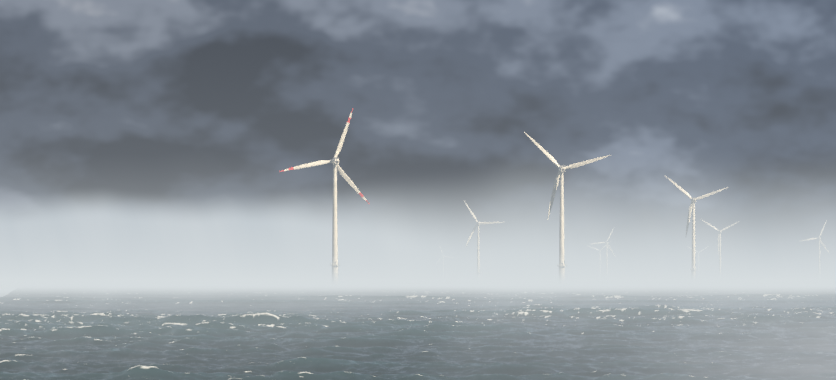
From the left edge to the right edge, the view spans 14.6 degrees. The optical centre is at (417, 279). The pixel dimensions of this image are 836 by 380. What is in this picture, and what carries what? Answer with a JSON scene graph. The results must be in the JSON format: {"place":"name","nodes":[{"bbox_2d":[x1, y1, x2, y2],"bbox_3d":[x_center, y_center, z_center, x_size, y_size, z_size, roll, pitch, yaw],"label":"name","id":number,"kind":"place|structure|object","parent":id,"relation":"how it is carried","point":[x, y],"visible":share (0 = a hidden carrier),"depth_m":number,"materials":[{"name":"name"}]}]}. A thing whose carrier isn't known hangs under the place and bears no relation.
{"place":"outdoors","nodes":[
{"label":"outdoors","id":0,"kind":"place"},
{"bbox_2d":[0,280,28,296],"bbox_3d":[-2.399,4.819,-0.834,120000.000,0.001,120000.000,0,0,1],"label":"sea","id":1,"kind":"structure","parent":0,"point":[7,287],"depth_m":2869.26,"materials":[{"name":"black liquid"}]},
{"bbox_2d":[0,280,835,379],"bbox_3d":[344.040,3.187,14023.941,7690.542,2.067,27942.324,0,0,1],"label":"sea","id":2,"kind":"structure","parent":0,"point":[411,330],"depth_m":188.19,"materials":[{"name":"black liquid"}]},
{"bbox_2d":[279,108,368,283],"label":"turbine","id":3,"kind":"object","parent":2,"relation":"on","point":[334,161],"visible":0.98,"depth_m":2389.63,"materials":[{"name":"metal"}]},
{"bbox_2d":[464,201,501,281],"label":"turbine","id":4,"kind":"object","parent":2,"relation":"on","point":[478,255],"visible":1,"depth_m":4997.48,"materials":[{"name":"metal"}]},
{"bbox_2d":[524,132,610,283],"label":"turbine","id":5,"kind":"object","parent":2,"relation":"on","point":[560,176],"visible":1,"depth_m":2555.47,"materials":[{"name":"metal"}]},
{"bbox_2d":[589,242,609,280],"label":"turbine","id":6,"kind":"object","parent":2,"relation":"on","point":[600,262],"visible":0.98,"depth_m":9630.97,"materials":[{"name":"metal"}]},
{"bbox_2d":[592,228,615,280],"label":"turbine","id":7,"kind":"object","parent":2,"relation":"on","point":[606,242],"visible":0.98,"depth_m":7595.34,"materials":[{"name":"metal"}]},
{"bbox_2d":[664,175,727,282],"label":"turbine","id":8,"kind":"object","parent":2,"relation":"on","point":[693,269],"visible":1,"depth_m":3544.65,"materials":[{"name":"metal"}]},
{"bbox_2d":[689,247,706,280],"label":"turbine","id":9,"kind":"object","parent":2,"relation":"on","point":[698,263],"visible":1,"depth_m":10364.02,"materials":[{"name":"metal"}]},
{"bbox_2d":[702,220,738,281],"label":"turbine","id":10,"kind":"object","parent":2,"relation":"on","point":[719,242],"visible":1,"depth_m":5856.17,"materials":[{"name":"metal"}]},
{"bbox_2d":[801,220,828,281],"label":"turbine","id":11,"kind":"object","parent":2,"relation":"on","point":[819,275],"visible":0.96,"depth_m":6815.50,"materials":[{"name":"metal"}]},
{"bbox_2d":[0,0,835,279],"label":"sky","id":12,"kind":"structure","parent":0,"point":[140,139],"materials":[{"name":"grey"}]}
]}

